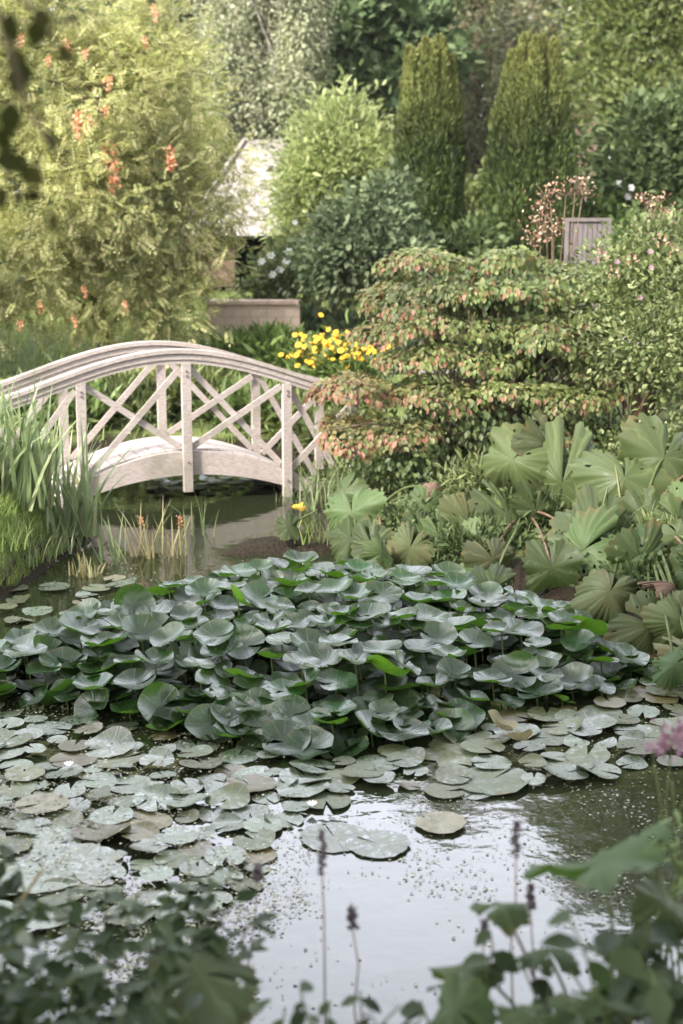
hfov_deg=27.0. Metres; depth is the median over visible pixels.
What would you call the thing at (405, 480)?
bank plant
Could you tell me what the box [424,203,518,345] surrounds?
evergreen shrub
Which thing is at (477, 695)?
lily leaf
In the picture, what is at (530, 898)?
flower spike
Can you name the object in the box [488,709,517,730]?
dry leaf
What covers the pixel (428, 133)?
columnar yew
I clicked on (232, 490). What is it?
lily pad
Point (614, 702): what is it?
lily pad
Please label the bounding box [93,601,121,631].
lily leaf
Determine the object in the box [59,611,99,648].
lily leaf
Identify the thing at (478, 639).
lily leaf
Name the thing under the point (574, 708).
lily pad
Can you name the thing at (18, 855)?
lily pad
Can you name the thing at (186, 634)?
lily leaf
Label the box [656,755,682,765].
lily pad
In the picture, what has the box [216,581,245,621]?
lily leaf
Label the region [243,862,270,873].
lily pad
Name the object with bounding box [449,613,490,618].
lily leaf
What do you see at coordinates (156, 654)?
lily leaf
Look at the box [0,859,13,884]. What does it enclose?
lily pad
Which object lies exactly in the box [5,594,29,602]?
lily pad
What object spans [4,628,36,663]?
lily leaf
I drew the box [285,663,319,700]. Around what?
lily leaf
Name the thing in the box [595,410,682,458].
bank plant
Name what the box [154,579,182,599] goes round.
lily leaf
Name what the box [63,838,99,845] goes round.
lily pad
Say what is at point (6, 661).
lily leaf
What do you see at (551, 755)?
lily pad
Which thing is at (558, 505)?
bank plant
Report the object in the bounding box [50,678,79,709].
lily leaf
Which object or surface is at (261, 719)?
lily leaf
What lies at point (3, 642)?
lily leaf
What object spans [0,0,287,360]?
golden shrub
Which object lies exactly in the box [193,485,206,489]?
lily pad
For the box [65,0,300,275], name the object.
grey cedar
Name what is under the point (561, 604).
lily leaf
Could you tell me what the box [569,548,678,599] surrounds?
bank plant
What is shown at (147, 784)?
lily pad
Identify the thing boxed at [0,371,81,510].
iris clump
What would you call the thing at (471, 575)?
lily leaf
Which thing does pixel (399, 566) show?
lily leaf
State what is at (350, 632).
lily leaf
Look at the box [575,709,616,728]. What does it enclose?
lily pad
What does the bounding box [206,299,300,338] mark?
garden wall
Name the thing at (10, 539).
grass clump
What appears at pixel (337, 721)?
lily leaf
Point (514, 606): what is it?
lily leaf
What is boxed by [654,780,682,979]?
bank leafy plant
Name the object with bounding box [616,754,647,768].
lily pad
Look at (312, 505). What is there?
grass clump
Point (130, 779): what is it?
lily pad
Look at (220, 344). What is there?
leafy perennial
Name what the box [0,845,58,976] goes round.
bank leafy plant
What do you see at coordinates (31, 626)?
lily pad
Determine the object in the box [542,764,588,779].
lily pad
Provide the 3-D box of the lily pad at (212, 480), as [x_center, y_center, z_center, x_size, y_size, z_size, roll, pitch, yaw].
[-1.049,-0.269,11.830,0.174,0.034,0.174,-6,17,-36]
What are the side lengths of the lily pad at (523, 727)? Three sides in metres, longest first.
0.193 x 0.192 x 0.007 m
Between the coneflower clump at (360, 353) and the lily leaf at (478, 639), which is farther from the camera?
the coneflower clump at (360, 353)
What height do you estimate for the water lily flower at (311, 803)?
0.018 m
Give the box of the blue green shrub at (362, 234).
[278,155,451,323]
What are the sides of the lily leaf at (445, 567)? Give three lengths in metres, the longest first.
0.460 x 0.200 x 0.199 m
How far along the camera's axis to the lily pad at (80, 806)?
5.21 m
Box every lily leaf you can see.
[0,639,6,649]
[0,654,20,671]
[0,672,6,684]
[0,680,17,694]
[3,633,35,677]
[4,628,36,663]
[5,643,47,679]
[19,684,47,707]
[25,661,61,690]
[33,617,65,636]
[33,635,61,673]
[35,613,60,635]
[39,646,87,671]
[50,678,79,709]
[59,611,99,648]
[63,598,100,613]
[63,671,81,700]
[72,672,113,689]
[74,688,108,723]
[75,606,97,626]
[77,652,116,672]
[80,631,126,646]
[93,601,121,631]
[95,619,115,632]
[96,608,117,628]
[103,600,113,606]
[103,614,127,638]
[104,677,119,702]
[110,668,155,709]
[110,699,139,720]
[113,655,144,667]
[114,584,155,648]
[122,614,162,654]
[134,646,173,679]
[135,603,169,614]
[138,610,168,625]
[138,681,181,722]
[146,586,174,598]
[146,713,184,731]
[150,621,184,659]
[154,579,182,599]
[159,581,182,598]
[160,600,181,620]
[170,603,202,629]
[175,654,210,682]
[175,708,190,712]
[176,630,192,680]
[176,688,204,704]
[177,630,197,672]
[180,575,203,583]
[180,591,216,613]
[180,616,208,629]
[183,656,214,688]
[185,577,219,611]
[185,703,230,739]
[193,619,232,645]
[195,669,230,689]
[198,616,230,626]
[200,639,242,659]
[201,588,221,599]
[201,609,234,620]
[201,687,230,699]
[203,595,237,609]
[206,576,227,590]
[210,692,256,725]
[211,570,237,578]
[211,721,249,744]
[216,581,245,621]
[218,590,249,614]
[220,624,264,666]
[221,563,256,611]
[223,665,265,689]
[230,584,252,614]
[232,673,276,693]
[232,687,277,710]
[233,613,270,624]
[236,729,270,751]
[239,704,288,741]
[241,580,277,610]
[242,578,276,610]
[250,558,271,576]
[253,611,284,622]
[253,647,287,672]
[254,620,291,670]
[260,586,273,610]
[262,569,280,584]
[262,720,310,754]
[264,597,294,620]
[265,632,290,671]
[266,602,296,631]
[267,557,288,569]
[267,678,304,700]
[270,587,301,629]
[272,695,309,720]
[274,576,308,587]
[279,612,309,631]
[280,563,313,572]
[281,559,305,574]
[283,550,318,573]
[283,652,320,698]
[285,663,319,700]
[286,725,333,759]
[287,622,316,630]
[289,628,332,646]
[290,572,304,587]
[291,707,330,730]
[294,582,322,599]
[296,575,317,582]
[298,600,320,611]
[298,642,332,700]
[305,562,333,597]
[307,614,352,646]
[308,649,344,695]
[310,699,356,724]
[314,717,349,735]
[315,578,352,601]
[315,668,356,693]
[317,602,338,612]
[319,567,349,578]
[319,633,357,665]
[324,604,358,660]
[327,573,353,578]
[333,735,368,757]
[334,557,360,572]
[336,582,371,622]
[338,650,372,696]
[340,628,357,663]
[341,601,357,615]
[342,619,371,632]
[344,559,372,582]
[344,648,378,680]
[344,696,371,727]
[345,602,386,632]
[348,573,375,582]
[355,710,388,746]
[358,601,388,634]
[361,568,387,578]
[363,640,401,654]
[363,690,393,713]
[364,599,390,622]
[366,560,378,565]
[366,580,401,602]
[366,655,409,692]
[368,565,391,575]
[369,698,399,724]
[372,614,400,636]
[372,635,402,649]
[375,581,402,594]
[377,718,428,745]
[380,606,418,647]
[386,568,420,592]
[392,706,430,729]
[394,564,407,568]
[394,649,420,683]
[395,697,417,712]
[399,619,427,651]
[401,593,428,606]
[401,617,413,646]
[402,566,431,574]
[404,639,440,689]
[405,592,433,631]
[412,603,448,621]
[414,576,435,585]
[416,672,452,696]
[420,621,457,644]
[421,577,445,606]
[426,694,451,717]
[427,571,444,575]
[427,718,451,738]
[428,708,474,741]
[430,644,466,688]
[431,561,465,574]
[431,589,466,611]
[436,611,456,615]
[436,657,470,689]
[439,572,474,613]
[446,572,475,579]
[447,616,475,657]
[447,698,485,730]
[449,600,476,613]
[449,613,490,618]
[455,626,481,663]
[456,687,489,703]
[457,668,484,689]
[458,628,493,666]
[467,596,496,613]
[468,581,502,612]
[470,619,507,665]
[473,668,511,705]
[476,592,506,606]
[481,617,492,660]
[482,620,520,654]
[485,609,515,635]
[490,655,510,688]
[491,651,538,696]
[494,694,524,709]
[500,602,530,644]
[503,585,526,636]
[503,617,543,648]
[504,590,537,603]
[514,607,551,620]
[514,674,562,705]
[523,637,550,647]
[524,593,559,621]
[528,655,563,698]
[534,648,561,666]
[540,617,583,666]
[547,610,581,663]
[548,661,593,700]
[550,600,576,611]
[553,600,570,607]
[554,693,575,706]
[560,629,594,661]
[565,615,607,662]
[566,656,575,663]
[567,608,592,618]
[586,656,618,673]
[589,674,615,695]
[594,641,637,655]
[612,643,649,675]
[615,678,637,689]
[627,656,653,666]
[637,666,654,678]
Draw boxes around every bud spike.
[137,515,144,554]
[176,515,183,554]
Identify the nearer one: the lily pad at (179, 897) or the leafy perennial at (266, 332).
the lily pad at (179, 897)
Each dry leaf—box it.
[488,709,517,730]
[505,729,533,740]
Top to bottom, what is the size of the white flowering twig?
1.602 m
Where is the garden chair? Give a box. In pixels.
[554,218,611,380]
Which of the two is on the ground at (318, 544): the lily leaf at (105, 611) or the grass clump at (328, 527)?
the grass clump at (328, 527)
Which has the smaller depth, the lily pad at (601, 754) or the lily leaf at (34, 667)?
the lily pad at (601, 754)
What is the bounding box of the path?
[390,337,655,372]
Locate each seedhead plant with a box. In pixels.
[518,165,599,410]
[631,191,682,417]
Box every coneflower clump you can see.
[278,312,328,397]
[294,309,373,407]
[316,328,392,409]
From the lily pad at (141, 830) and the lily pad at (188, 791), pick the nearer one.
the lily pad at (141, 830)
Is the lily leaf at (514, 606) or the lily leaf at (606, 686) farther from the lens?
the lily leaf at (514, 606)
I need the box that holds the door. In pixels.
[207,214,234,285]
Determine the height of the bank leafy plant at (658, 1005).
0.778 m
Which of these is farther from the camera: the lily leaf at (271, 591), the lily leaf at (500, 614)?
the lily leaf at (271, 591)
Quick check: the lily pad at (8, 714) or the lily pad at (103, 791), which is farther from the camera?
the lily pad at (8, 714)
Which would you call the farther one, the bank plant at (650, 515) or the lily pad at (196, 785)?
the bank plant at (650, 515)
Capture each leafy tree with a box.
[0,0,62,267]
[0,98,43,277]
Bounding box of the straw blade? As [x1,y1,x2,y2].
[9,855,71,919]
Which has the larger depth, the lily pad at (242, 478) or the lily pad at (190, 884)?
the lily pad at (242, 478)
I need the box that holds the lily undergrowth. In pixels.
[0,563,647,757]
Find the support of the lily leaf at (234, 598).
on the water
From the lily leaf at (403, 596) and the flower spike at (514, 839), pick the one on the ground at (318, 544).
the flower spike at (514, 839)
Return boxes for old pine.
[447,0,585,217]
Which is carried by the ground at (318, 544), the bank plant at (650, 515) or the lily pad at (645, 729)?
the bank plant at (650, 515)
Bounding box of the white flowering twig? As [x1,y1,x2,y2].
[616,180,634,248]
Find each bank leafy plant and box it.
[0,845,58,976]
[0,929,113,1023]
[46,889,193,1023]
[102,993,271,1023]
[146,865,280,989]
[272,981,425,1023]
[399,930,553,1023]
[540,908,682,1023]
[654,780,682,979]
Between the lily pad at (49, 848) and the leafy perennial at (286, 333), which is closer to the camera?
the lily pad at (49, 848)
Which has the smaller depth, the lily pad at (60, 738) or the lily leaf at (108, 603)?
the lily pad at (60, 738)
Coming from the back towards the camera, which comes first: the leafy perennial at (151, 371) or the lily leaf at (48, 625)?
the leafy perennial at (151, 371)
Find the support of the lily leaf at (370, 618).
on the water
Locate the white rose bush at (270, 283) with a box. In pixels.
[227,220,330,308]
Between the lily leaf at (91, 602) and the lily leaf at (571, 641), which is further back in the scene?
the lily leaf at (91, 602)
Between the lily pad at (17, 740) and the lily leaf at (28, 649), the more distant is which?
the lily leaf at (28, 649)
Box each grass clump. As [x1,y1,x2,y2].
[0,516,33,551]
[19,528,62,567]
[49,504,91,554]
[274,468,314,503]
[279,513,330,544]
[295,456,346,511]
[309,459,367,503]
[316,504,380,545]
[506,459,544,498]
[558,468,642,507]
[624,489,662,528]
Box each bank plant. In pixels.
[305,455,396,492]
[352,452,461,496]
[367,487,447,531]
[391,431,490,471]
[416,497,542,575]
[425,441,512,498]
[491,484,571,533]
[507,521,625,574]
[543,408,641,459]
[562,445,621,479]
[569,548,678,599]
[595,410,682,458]
[604,443,622,465]
[628,504,682,546]
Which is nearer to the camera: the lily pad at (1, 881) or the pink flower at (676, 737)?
the pink flower at (676, 737)
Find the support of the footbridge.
on the ground at (318, 544)
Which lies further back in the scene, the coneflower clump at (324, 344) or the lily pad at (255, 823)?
the coneflower clump at (324, 344)
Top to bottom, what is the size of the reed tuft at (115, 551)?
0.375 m
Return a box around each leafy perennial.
[4,353,113,432]
[101,365,169,382]
[165,339,238,379]
[188,323,267,375]
[223,316,311,374]
[260,320,327,368]
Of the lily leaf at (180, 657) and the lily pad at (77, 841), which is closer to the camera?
the lily pad at (77, 841)
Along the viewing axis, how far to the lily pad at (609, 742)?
5.85 m
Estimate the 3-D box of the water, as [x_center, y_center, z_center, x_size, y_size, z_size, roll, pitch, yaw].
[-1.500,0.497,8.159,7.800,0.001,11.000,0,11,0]
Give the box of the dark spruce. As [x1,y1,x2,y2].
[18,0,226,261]
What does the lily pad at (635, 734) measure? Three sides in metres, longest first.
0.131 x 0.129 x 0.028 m
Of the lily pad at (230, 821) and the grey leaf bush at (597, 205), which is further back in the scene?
the grey leaf bush at (597, 205)
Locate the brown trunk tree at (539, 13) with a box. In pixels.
[475,0,674,216]
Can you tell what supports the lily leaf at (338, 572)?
on the water
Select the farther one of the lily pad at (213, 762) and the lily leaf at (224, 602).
the lily leaf at (224, 602)
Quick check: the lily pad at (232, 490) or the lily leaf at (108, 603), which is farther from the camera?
the lily pad at (232, 490)
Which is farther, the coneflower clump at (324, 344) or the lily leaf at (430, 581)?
the coneflower clump at (324, 344)
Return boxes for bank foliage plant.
[0,354,123,432]
[94,367,193,428]
[141,364,238,427]
[192,373,292,442]
[250,387,348,450]
[292,405,366,462]
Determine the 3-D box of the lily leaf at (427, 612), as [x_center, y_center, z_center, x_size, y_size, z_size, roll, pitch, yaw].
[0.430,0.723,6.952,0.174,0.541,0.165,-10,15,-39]
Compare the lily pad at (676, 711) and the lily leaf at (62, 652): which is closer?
the lily pad at (676, 711)
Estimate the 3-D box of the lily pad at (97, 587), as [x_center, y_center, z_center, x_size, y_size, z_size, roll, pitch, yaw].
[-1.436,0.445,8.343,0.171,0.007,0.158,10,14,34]
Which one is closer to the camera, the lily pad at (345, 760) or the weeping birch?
the lily pad at (345, 760)
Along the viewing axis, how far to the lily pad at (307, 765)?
5.60 m
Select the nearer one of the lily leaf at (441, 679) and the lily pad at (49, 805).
the lily pad at (49, 805)
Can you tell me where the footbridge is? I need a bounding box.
[0,341,361,508]
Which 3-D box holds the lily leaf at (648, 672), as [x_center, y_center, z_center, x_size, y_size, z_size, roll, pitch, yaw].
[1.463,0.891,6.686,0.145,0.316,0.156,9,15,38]
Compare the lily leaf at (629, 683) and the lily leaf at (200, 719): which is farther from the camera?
the lily leaf at (629, 683)
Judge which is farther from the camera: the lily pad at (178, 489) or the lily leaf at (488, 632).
the lily pad at (178, 489)
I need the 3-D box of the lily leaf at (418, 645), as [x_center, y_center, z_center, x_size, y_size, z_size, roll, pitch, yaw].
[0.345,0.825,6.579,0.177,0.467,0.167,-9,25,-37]
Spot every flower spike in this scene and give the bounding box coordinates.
[247,862,263,1023]
[316,828,327,1023]
[346,904,359,1023]
[477,917,489,953]
[510,820,520,1001]
[524,883,536,998]
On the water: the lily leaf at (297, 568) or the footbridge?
the lily leaf at (297, 568)
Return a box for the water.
[0,455,682,1023]
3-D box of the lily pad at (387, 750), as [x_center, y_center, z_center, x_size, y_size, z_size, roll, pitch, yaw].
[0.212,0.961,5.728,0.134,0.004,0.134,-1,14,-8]
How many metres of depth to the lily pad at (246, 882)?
4.60 m
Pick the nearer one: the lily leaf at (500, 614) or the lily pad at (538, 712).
the lily pad at (538, 712)
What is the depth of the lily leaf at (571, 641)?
6.70 m
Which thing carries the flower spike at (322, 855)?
on the ground at (318, 544)
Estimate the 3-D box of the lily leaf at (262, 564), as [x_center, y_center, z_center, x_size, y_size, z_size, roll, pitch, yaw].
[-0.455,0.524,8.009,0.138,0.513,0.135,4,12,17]
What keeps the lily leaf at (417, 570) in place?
on the water
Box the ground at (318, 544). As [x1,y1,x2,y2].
[0,232,682,632]
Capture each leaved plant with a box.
[121,942,261,1023]
[275,471,443,568]
[413,411,596,594]
[427,821,682,1023]
[545,412,682,690]
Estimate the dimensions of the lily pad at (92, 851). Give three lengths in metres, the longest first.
0.337 x 0.334 x 0.009 m
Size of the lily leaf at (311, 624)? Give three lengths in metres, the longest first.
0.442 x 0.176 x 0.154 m
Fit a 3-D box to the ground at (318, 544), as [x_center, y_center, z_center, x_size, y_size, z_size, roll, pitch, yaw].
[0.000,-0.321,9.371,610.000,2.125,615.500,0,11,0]
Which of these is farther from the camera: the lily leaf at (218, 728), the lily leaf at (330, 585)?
the lily leaf at (330, 585)
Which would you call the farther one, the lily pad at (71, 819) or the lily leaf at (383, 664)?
the lily leaf at (383, 664)
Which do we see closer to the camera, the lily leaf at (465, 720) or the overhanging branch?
the overhanging branch
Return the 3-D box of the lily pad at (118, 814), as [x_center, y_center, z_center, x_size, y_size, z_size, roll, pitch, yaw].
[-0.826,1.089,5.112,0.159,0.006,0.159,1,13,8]
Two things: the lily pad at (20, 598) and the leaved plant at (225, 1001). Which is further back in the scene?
the lily pad at (20, 598)
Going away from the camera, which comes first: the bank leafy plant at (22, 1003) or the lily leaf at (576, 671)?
the bank leafy plant at (22, 1003)
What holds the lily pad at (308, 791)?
on the water
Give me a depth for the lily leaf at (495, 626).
6.70 m
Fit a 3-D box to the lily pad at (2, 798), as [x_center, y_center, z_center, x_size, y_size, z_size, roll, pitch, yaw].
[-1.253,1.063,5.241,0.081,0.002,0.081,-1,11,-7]
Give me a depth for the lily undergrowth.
6.53 m
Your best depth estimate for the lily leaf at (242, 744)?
5.81 m
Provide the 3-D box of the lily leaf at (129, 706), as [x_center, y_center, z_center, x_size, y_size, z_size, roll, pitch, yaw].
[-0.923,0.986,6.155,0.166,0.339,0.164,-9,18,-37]
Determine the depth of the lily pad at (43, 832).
4.95 m
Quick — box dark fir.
[256,0,490,200]
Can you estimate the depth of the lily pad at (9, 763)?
5.64 m
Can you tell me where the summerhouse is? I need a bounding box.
[181,137,298,292]
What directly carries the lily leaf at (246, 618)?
on the water
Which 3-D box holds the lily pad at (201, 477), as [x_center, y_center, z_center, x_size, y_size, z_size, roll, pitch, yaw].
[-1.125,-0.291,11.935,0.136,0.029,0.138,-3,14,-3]
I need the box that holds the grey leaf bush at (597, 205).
[574,170,659,272]
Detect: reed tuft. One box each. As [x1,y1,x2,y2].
[69,551,105,577]
[82,511,135,564]
[116,502,171,558]
[151,509,189,558]
[165,492,218,536]
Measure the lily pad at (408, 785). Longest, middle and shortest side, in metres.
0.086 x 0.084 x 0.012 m
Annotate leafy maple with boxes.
[530,0,682,160]
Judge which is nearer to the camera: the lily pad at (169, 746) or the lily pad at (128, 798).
the lily pad at (128, 798)
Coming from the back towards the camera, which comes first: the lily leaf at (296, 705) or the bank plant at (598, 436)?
the bank plant at (598, 436)
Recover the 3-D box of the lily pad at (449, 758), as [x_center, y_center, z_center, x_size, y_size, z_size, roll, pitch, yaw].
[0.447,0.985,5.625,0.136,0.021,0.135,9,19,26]
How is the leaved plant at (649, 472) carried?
on the ground at (318, 544)
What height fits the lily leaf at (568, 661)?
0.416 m
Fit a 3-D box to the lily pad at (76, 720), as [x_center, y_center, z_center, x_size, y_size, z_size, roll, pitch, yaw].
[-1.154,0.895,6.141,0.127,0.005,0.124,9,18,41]
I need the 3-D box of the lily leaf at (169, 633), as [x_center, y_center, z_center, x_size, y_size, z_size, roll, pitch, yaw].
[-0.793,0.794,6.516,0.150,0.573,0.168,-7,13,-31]
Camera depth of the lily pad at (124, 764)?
5.57 m
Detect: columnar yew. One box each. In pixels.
[391,33,469,344]
[477,30,579,324]
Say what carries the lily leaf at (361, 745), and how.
on the water
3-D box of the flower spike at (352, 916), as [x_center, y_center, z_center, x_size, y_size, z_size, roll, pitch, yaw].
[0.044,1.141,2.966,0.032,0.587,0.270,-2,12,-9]
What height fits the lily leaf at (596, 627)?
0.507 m
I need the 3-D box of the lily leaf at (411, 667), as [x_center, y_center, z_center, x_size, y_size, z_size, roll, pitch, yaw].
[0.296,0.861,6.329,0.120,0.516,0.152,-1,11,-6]
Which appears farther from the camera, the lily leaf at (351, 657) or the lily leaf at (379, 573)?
the lily leaf at (379, 573)
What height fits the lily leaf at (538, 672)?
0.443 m
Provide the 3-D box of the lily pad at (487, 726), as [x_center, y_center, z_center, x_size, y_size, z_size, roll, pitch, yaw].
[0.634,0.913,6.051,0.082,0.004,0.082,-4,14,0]
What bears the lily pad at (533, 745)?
on the water
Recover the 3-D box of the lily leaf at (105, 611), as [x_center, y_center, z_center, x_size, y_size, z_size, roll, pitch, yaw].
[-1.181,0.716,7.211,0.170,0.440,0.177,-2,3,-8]
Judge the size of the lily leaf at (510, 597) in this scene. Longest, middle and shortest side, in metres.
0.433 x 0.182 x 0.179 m
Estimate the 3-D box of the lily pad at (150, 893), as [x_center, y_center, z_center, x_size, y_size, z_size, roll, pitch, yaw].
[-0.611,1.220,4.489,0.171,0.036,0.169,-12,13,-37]
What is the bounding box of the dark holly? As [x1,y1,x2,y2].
[575,73,682,292]
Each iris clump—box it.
[0,369,57,498]
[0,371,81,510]
[4,409,140,537]
[51,456,132,537]
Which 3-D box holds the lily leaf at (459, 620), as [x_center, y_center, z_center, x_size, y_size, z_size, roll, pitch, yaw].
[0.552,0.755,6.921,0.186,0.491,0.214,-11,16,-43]
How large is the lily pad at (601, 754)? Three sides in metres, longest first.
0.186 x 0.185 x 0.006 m
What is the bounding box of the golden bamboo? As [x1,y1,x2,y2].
[251,59,394,310]
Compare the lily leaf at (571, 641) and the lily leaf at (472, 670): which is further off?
the lily leaf at (571, 641)
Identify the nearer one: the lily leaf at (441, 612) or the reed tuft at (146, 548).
the lily leaf at (441, 612)
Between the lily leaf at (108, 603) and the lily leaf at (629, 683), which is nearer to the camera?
the lily leaf at (629, 683)
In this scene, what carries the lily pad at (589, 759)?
on the water
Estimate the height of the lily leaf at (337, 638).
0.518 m
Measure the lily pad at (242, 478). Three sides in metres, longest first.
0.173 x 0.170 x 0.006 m
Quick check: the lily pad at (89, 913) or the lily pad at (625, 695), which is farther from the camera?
the lily pad at (625, 695)
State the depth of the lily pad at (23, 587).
8.33 m
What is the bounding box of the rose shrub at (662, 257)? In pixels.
[544,191,682,431]
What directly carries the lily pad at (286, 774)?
on the water
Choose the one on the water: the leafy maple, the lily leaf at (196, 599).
the lily leaf at (196, 599)
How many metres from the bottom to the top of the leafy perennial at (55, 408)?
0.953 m
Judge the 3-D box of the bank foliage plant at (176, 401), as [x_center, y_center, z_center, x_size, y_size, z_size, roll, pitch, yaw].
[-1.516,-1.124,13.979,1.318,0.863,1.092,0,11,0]
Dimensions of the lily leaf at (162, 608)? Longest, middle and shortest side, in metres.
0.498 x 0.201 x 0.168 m
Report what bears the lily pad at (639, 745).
on the water
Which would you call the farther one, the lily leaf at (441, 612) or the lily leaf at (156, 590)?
the lily leaf at (156, 590)
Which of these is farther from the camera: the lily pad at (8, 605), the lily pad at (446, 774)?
the lily pad at (8, 605)
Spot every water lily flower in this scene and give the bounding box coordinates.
[64,761,72,766]
[307,800,316,806]
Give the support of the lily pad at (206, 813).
on the water
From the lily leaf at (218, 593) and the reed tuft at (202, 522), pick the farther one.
the reed tuft at (202, 522)
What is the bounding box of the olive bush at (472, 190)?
[261,104,485,221]
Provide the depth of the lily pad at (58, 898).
4.51 m
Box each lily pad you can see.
[0,603,17,608]
[0,708,24,716]
[0,717,24,728]
[0,730,31,747]
[0,742,24,758]
[0,759,32,770]
[0,780,36,797]
[0,796,12,804]
[0,813,35,828]
[0,834,32,854]
[0,853,29,860]
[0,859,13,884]
[0,900,12,908]
[2,856,82,893]
[4,616,32,622]
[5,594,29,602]
[5,765,44,780]
[5,817,52,834]
[11,585,27,590]
[14,728,42,738]
[15,793,68,813]
[15,903,70,928]
[20,791,43,797]
[22,606,52,615]
[22,623,36,628]
[22,743,45,752]
[23,877,85,904]
[24,715,48,721]
[26,721,71,734]
[27,828,66,847]
[27,843,122,885]
[30,843,69,863]
[33,780,49,790]
[35,761,60,769]
[38,582,69,589]
[42,808,82,827]
[44,765,82,777]
[47,735,67,742]
[49,751,96,766]
[51,821,97,843]
[53,783,85,797]
[58,740,88,750]
[59,715,81,724]
[63,797,90,810]
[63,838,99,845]
[70,904,95,916]
[71,821,131,839]
[72,599,84,603]
[73,860,125,885]
[75,591,97,597]
[75,722,102,733]
[77,772,116,787]
[79,717,98,724]
[81,584,109,590]
[82,764,102,772]
[83,726,134,756]
[84,884,124,898]
[87,785,110,797]
[89,805,133,824]
[92,749,146,768]
[98,850,127,860]
[103,574,125,580]
[105,577,135,586]
[106,900,155,925]
[107,721,137,730]
[110,795,146,806]
[111,762,132,767]
[111,775,155,793]
[119,821,159,840]
[123,810,172,828]
[124,890,167,908]
[129,838,167,852]
[129,859,155,869]
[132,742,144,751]
[132,783,179,810]
[139,748,173,765]
[139,865,173,880]
[144,781,169,786]
[147,486,168,488]
[148,744,175,752]
[150,732,177,739]
[150,770,176,778]
[150,894,192,918]
[153,849,200,867]
[155,487,175,493]
[155,826,197,843]
[159,479,177,484]
[166,486,182,491]
[166,793,207,806]
[170,778,204,792]
[171,785,193,793]
[173,739,218,752]
[174,882,199,890]
[175,809,198,822]
[177,745,212,756]
[178,839,211,856]
[179,755,226,768]
[179,859,215,875]
[191,905,218,915]
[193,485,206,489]
[195,867,242,884]
[196,826,215,838]
[197,773,225,783]
[199,475,214,480]
[199,805,228,821]
[200,491,215,494]
[200,891,232,906]
[204,782,228,792]
[204,845,246,865]
[205,477,224,482]
[205,782,249,808]
[210,812,243,830]
[211,487,225,489]
[213,480,230,483]
[214,764,246,777]
[219,476,236,478]
[219,748,257,763]
[222,487,238,494]
[224,774,276,792]
[225,876,263,890]
[226,481,245,483]
[231,802,267,819]
[232,829,274,849]
[233,766,272,780]
[239,477,252,479]
[242,815,282,832]
[243,848,277,862]
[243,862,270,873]
[245,485,263,488]
[251,482,272,484]
[251,791,279,803]
[256,750,279,757]
[264,812,303,827]
[265,767,283,774]
[271,777,297,789]
[277,778,329,796]
[279,767,331,783]
[282,801,309,811]
[289,758,334,772]
[300,822,368,852]
[301,792,350,808]
[319,768,359,783]
[326,783,354,791]
[333,756,355,764]
[342,762,387,777]
[346,830,410,857]
[356,755,399,770]
[363,771,394,782]
[378,744,409,756]
[386,747,424,766]
[398,781,419,789]
[403,765,428,775]
[414,811,465,833]
[424,747,451,760]
[424,783,464,797]
[428,736,475,751]
[435,765,472,783]
[436,751,472,768]
[443,727,492,743]
[454,748,478,758]
[455,767,529,794]
[460,739,505,752]
[460,789,491,799]
[471,755,511,768]
[481,723,495,729]
[490,734,510,742]
[493,723,539,734]
[499,709,531,721]
[513,740,545,750]
[518,753,546,766]
[521,773,545,784]
[527,706,566,720]
[530,728,572,744]
[540,752,566,760]
[541,754,595,771]
[542,717,583,734]
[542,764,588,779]
[554,709,578,723]
[560,705,585,711]
[563,736,589,746]
[564,745,610,762]
[566,721,601,735]
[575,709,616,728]
[576,762,620,778]
[583,704,622,715]
[594,696,625,707]
[594,737,616,747]
[606,713,640,723]
[607,687,641,701]
[613,724,652,734]
[616,739,660,753]
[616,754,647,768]
[619,729,646,747]
[626,704,659,717]
[631,686,648,697]
[639,675,655,685]
[644,693,678,703]
[644,716,682,732]
[644,731,674,744]
[645,684,682,696]
[647,651,659,659]
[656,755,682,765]
[662,703,682,710]
[669,710,682,715]
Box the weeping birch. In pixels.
[175,0,345,267]
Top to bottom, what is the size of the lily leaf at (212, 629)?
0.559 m
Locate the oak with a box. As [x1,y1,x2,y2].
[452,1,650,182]
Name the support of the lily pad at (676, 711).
on the water
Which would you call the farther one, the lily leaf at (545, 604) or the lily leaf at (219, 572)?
the lily leaf at (219, 572)
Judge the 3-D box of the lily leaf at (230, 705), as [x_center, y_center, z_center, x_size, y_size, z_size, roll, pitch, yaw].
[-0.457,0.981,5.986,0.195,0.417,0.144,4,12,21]
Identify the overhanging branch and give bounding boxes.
[0,0,76,234]
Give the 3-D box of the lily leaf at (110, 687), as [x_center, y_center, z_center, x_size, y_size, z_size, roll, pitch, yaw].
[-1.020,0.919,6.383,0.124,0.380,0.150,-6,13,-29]
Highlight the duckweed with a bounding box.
[0,560,682,1007]
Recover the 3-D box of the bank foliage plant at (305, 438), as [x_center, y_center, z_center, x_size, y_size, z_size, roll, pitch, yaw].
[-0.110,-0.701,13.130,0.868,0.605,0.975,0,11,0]
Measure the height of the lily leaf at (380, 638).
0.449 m
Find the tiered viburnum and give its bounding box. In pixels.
[303,245,658,494]
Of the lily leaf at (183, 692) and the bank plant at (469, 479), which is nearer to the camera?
the lily leaf at (183, 692)
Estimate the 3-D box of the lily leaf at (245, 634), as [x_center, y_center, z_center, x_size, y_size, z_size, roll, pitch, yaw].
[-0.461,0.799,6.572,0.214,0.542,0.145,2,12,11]
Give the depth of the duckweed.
4.74 m
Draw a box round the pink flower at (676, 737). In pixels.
[643,712,682,978]

